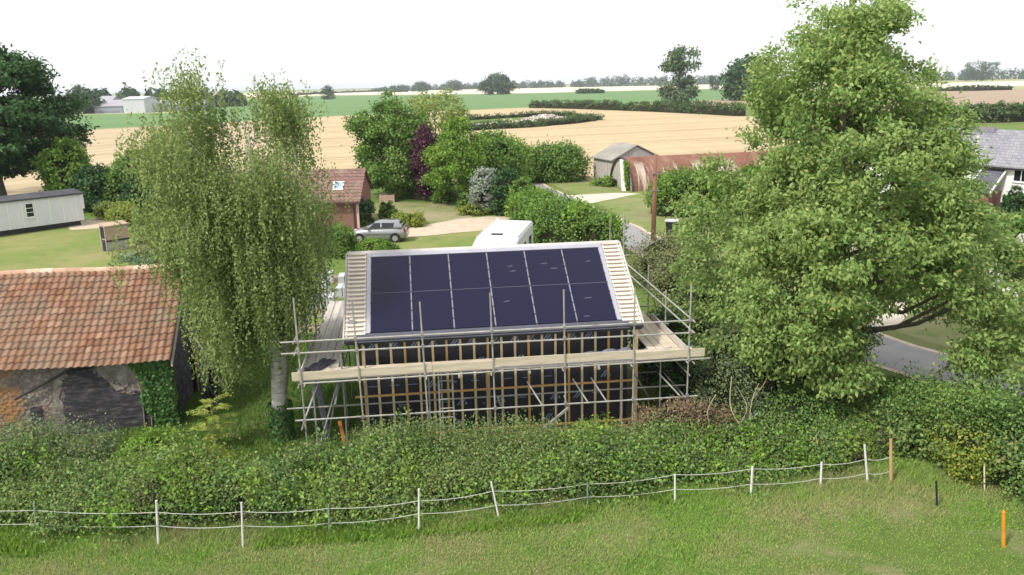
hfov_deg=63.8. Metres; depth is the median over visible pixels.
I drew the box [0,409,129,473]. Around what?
hedge bush
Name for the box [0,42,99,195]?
cedar tree
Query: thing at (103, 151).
stubble field
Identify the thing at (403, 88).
field tree
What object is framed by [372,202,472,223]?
garden lawn
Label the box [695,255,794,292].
olive shrub
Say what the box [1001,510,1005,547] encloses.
stake
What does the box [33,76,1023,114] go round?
pasture
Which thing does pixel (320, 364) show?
membrane offcut
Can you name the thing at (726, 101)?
tan field
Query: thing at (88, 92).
field tree
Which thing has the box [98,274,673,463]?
building plot
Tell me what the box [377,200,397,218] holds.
flower shrub
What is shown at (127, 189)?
conifer shrub
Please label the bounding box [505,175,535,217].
conifer shrub
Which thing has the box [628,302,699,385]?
green shrub
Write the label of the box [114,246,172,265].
lavender bed
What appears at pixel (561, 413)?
loose pole
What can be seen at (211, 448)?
hedge bush
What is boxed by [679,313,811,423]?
twiggy shrub
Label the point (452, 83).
field tree
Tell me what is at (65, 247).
lawn
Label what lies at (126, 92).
woodland
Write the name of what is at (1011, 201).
bush
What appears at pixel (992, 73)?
field tree
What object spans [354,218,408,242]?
parked car
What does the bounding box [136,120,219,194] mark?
garden tree
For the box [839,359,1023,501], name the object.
bramble hedge
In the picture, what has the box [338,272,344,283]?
block pack
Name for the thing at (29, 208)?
window
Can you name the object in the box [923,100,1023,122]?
field hedge
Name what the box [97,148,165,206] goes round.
garden tree
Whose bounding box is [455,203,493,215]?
shrub
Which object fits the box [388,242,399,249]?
front shrub
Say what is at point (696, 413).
dry bush
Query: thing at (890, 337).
lane edge
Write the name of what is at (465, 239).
front lawn
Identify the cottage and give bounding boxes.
[850,126,1023,213]
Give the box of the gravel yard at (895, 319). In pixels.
[867,301,906,326]
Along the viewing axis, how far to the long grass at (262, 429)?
26.90 m
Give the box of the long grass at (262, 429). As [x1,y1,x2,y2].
[75,333,363,466]
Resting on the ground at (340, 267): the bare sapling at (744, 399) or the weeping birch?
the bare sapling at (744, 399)
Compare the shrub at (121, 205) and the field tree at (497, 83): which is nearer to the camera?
the shrub at (121, 205)
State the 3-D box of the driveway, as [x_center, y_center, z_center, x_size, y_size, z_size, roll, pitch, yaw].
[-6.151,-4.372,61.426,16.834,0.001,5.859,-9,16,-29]
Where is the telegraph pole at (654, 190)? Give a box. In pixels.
[648,154,661,240]
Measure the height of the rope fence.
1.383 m
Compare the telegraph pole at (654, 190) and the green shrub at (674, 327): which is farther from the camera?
the telegraph pole at (654, 190)
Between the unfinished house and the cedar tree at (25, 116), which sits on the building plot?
the unfinished house
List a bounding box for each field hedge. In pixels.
[0,395,911,564]
[290,88,438,95]
[528,99,746,115]
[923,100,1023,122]
[927,84,1014,90]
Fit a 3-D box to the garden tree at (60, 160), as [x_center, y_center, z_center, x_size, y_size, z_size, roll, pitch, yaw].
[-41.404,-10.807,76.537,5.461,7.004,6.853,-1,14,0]
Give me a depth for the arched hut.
81.76 m
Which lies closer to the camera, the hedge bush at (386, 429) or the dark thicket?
the hedge bush at (386, 429)
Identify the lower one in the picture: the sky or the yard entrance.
the yard entrance
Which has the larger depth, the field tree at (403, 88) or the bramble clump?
the field tree at (403, 88)
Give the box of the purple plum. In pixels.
[405,121,439,200]
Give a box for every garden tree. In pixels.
[28,133,94,191]
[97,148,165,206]
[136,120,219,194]
[340,86,441,197]
[396,85,475,152]
[418,114,494,203]
[455,126,538,185]
[498,133,539,183]
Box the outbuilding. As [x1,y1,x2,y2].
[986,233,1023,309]
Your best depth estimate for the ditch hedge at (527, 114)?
260.11 m
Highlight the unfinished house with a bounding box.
[342,240,643,438]
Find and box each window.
[24,203,35,218]
[1011,170,1023,182]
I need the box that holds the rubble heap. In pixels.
[503,114,571,119]
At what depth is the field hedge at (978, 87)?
527.87 m
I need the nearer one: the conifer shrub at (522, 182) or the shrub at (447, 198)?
the conifer shrub at (522, 182)
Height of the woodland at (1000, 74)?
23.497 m
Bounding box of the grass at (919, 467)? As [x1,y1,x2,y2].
[0,456,1023,574]
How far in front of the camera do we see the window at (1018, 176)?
55.70 m
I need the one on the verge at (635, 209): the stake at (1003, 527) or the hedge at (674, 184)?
the hedge at (674, 184)
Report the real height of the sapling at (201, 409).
1.709 m
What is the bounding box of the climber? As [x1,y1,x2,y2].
[622,160,630,190]
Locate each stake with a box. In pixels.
[935,480,937,505]
[983,464,984,488]
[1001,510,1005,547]
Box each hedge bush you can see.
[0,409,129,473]
[108,422,207,463]
[136,437,245,472]
[335,401,517,502]
[437,402,573,488]
[746,379,853,449]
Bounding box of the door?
[191,336,199,391]
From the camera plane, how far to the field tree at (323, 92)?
738.88 m
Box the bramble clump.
[588,173,618,187]
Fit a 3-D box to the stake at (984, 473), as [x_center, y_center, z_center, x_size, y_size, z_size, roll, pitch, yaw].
[12.079,4.910,21.038,0.142,0.875,0.040,-1,14,0]
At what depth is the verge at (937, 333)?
34.57 m
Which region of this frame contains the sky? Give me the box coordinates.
[0,0,1023,95]
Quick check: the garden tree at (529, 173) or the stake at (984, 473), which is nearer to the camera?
the stake at (984, 473)
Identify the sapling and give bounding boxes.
[186,393,241,447]
[707,363,767,426]
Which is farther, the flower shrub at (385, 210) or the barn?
the flower shrub at (385, 210)
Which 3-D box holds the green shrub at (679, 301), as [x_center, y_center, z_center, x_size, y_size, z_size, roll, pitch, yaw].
[7.446,1.088,30.622,4.980,3.815,4.454,-1,14,0]
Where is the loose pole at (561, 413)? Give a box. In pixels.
[542,407,569,427]
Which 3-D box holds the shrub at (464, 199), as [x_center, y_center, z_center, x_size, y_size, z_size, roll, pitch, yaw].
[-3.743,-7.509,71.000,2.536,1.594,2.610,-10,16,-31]
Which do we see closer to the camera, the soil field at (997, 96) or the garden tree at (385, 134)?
the garden tree at (385, 134)
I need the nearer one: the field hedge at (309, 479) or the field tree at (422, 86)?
the field hedge at (309, 479)
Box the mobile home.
[0,188,84,235]
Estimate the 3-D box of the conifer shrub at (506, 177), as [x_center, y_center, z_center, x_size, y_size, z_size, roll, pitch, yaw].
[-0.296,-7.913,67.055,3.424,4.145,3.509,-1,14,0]
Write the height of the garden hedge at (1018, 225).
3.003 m
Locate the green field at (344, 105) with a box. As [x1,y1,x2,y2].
[60,89,733,128]
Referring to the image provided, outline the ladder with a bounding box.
[437,372,454,443]
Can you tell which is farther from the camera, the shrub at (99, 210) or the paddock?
the shrub at (99, 210)
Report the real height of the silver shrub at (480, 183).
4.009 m
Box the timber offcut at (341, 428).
[338,421,345,446]
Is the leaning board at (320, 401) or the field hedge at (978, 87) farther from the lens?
the field hedge at (978, 87)
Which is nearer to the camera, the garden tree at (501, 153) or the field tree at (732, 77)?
the garden tree at (501, 153)
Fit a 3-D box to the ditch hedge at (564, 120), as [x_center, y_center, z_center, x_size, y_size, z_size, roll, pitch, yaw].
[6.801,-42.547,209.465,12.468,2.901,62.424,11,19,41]
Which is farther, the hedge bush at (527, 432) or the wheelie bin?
the wheelie bin
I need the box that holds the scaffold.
[280,213,709,445]
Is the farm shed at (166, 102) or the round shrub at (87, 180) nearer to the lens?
the round shrub at (87, 180)
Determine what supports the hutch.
on the lawn at (65, 247)
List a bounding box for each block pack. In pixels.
[312,293,334,308]
[318,270,334,283]
[335,283,344,297]
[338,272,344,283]
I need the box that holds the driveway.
[407,215,510,236]
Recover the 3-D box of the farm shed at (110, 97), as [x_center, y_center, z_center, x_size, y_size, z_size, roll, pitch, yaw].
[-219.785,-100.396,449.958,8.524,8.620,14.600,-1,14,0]
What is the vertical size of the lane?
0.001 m
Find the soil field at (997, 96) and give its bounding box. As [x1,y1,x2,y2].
[834,89,1023,123]
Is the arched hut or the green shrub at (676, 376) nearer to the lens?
the green shrub at (676, 376)
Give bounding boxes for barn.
[0,263,210,438]
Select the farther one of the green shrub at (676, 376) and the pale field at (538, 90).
the pale field at (538, 90)
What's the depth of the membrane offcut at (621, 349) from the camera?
24.43 m
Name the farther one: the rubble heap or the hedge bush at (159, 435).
the rubble heap
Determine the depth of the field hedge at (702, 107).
282.84 m
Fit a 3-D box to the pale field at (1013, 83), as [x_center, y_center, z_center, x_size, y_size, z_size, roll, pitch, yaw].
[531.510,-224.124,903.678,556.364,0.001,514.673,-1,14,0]
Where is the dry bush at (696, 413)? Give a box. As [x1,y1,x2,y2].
[621,391,748,434]
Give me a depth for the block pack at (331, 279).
44.96 m
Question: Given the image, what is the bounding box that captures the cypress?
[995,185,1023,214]
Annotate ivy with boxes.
[128,357,182,428]
[267,398,295,444]
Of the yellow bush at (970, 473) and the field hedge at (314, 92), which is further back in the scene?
the field hedge at (314, 92)
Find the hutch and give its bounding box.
[98,220,129,251]
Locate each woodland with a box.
[51,82,246,106]
[370,74,722,90]
[903,67,1023,81]
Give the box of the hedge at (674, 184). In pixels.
[642,160,775,218]
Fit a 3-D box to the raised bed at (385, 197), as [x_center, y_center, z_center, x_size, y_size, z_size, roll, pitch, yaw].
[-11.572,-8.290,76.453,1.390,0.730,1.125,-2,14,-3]
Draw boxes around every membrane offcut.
[305,358,335,370]
[584,347,630,352]
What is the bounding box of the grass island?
[469,117,550,130]
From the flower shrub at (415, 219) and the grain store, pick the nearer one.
the flower shrub at (415, 219)
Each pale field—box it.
[245,85,722,96]
[909,81,1023,87]
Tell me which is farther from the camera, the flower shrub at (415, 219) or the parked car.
the flower shrub at (415, 219)
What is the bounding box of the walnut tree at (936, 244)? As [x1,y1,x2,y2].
[659,0,1023,404]
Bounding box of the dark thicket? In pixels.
[575,87,604,93]
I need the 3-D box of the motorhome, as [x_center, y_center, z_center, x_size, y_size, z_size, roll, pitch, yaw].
[-0.459,-1.925,45.322,2.800,2.780,7.120,1,14,10]
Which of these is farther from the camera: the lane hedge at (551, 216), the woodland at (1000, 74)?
the woodland at (1000, 74)
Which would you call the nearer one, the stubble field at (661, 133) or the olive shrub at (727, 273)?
the olive shrub at (727, 273)
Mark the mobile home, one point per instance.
(36, 211)
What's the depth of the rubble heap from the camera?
241.40 m
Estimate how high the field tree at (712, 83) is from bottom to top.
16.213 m
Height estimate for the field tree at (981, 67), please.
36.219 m
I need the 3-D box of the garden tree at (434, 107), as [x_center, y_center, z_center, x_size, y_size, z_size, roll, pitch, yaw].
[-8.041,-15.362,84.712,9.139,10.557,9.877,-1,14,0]
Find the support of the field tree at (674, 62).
on the ground at (340, 267)
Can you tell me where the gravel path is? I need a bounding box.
[69,218,106,229]
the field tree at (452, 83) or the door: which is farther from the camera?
the field tree at (452, 83)
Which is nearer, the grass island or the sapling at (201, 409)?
the sapling at (201, 409)
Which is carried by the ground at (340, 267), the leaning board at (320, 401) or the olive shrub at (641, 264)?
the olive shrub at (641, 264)
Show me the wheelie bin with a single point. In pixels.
(669, 223)
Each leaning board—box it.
[314,380,328,441]
[620,159,625,190]
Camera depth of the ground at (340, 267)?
51.51 m
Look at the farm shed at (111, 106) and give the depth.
417.69 m
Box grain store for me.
[121,96,159,112]
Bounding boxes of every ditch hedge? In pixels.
[440,109,578,121]
[442,111,604,130]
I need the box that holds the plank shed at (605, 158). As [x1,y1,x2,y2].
[591,142,658,178]
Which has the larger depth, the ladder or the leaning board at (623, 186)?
the leaning board at (623, 186)
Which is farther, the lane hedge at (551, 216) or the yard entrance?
the yard entrance
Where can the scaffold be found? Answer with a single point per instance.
(659, 344)
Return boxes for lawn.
[0,225,155,270]
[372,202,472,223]
[380,230,482,248]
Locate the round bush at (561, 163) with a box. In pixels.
[530,135,597,183]
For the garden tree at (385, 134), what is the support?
on the ground at (340, 267)
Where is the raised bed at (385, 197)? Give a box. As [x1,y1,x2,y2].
[379,194,394,202]
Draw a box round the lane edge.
[541,182,1012,381]
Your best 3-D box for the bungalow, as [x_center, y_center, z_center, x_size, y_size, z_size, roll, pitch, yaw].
[-17.190,-6.867,63.706,11.940,4.420,7.810,-2,14,-2]
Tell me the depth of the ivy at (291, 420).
24.62 m
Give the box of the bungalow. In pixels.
[227,168,373,230]
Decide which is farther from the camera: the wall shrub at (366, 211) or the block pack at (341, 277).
the wall shrub at (366, 211)
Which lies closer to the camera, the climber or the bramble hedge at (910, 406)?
the bramble hedge at (910, 406)
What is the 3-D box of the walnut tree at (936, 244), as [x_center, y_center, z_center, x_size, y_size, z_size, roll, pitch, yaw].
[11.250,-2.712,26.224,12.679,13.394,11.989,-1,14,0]
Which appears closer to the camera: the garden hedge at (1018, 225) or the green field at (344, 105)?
the garden hedge at (1018, 225)
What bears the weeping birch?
on the building plot
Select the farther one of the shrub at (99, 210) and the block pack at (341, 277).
the shrub at (99, 210)
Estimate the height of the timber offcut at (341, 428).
0.766 m
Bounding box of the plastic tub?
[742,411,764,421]
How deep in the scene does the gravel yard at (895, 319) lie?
36.16 m
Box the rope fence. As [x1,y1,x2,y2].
[0,438,892,548]
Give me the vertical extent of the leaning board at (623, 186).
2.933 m
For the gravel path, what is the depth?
66.78 m
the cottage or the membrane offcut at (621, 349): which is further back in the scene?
the cottage
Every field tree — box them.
[62,84,105,113]
[320,84,334,99]
[385,84,409,91]
[409,80,431,91]
[444,79,463,90]
[476,71,519,94]
[656,44,702,104]
[707,74,721,90]
[718,52,782,100]
[962,58,993,80]
[989,62,1000,80]
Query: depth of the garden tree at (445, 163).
71.63 m
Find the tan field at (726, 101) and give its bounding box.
[694,97,828,105]
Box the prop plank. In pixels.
[195,338,224,389]
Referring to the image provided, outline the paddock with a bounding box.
[0,468,1023,574]
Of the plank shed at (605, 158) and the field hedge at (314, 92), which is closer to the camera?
the plank shed at (605, 158)
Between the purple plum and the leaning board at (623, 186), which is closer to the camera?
the purple plum
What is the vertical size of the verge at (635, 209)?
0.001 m
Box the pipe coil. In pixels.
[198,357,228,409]
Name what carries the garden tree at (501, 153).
on the ground at (340, 267)
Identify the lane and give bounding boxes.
[530,181,1023,397]
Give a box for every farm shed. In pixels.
[93,100,123,113]
[100,96,120,100]
[160,100,169,110]
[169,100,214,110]
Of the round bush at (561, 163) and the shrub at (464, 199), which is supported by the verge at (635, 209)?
the round bush at (561, 163)
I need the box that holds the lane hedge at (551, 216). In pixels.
[502,185,630,251]
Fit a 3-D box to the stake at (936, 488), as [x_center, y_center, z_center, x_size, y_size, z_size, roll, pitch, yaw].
[10.484,5.145,20.310,0.155,0.836,0.052,-1,14,0]
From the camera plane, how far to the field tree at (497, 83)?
845.70 m
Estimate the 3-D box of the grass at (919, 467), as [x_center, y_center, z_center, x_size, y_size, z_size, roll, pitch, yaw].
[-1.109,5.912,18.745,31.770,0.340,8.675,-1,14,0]
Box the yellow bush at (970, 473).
[915,405,1001,486]
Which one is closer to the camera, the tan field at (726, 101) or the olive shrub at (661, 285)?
the olive shrub at (661, 285)
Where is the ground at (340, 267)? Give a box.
[0,75,1023,494]
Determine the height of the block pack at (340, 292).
0.530 m
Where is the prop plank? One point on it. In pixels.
(221, 383)
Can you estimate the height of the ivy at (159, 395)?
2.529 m
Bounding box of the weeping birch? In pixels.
[107,47,356,442]
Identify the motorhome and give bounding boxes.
[473,218,533,245]
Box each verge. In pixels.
[548,178,730,254]
[707,250,1023,367]
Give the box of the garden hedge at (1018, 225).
[977,208,1023,245]
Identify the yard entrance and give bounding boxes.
[569,193,639,202]
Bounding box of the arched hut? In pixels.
[610,151,767,191]
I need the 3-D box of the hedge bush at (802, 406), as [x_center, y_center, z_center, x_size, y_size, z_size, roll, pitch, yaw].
[8.350,3.727,23.950,3.344,1.878,3.702,-1,14,0]
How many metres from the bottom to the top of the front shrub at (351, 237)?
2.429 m
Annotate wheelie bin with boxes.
[665,219,679,237]
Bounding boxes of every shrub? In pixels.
[63,162,118,212]
[91,201,114,219]
[102,201,143,225]
[116,177,159,215]
[321,220,360,258]
[348,236,391,250]
[359,196,376,226]
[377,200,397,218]
[388,210,427,227]
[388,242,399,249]
[428,188,456,203]
[453,192,471,207]
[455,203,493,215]
[466,166,497,213]
[487,165,520,216]
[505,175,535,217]
[624,227,720,289]
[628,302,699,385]
[641,231,718,310]
[642,266,738,346]
[649,332,717,410]
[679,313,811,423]
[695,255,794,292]
[706,279,884,397]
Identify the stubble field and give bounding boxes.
[3,120,310,194]
[304,108,835,184]
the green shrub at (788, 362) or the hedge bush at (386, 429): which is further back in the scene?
the green shrub at (788, 362)
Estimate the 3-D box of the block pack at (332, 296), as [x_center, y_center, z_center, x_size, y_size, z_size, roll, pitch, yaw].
[-9.252,0.656,40.321,1.120,0.530,1.090,-3,14,-7]

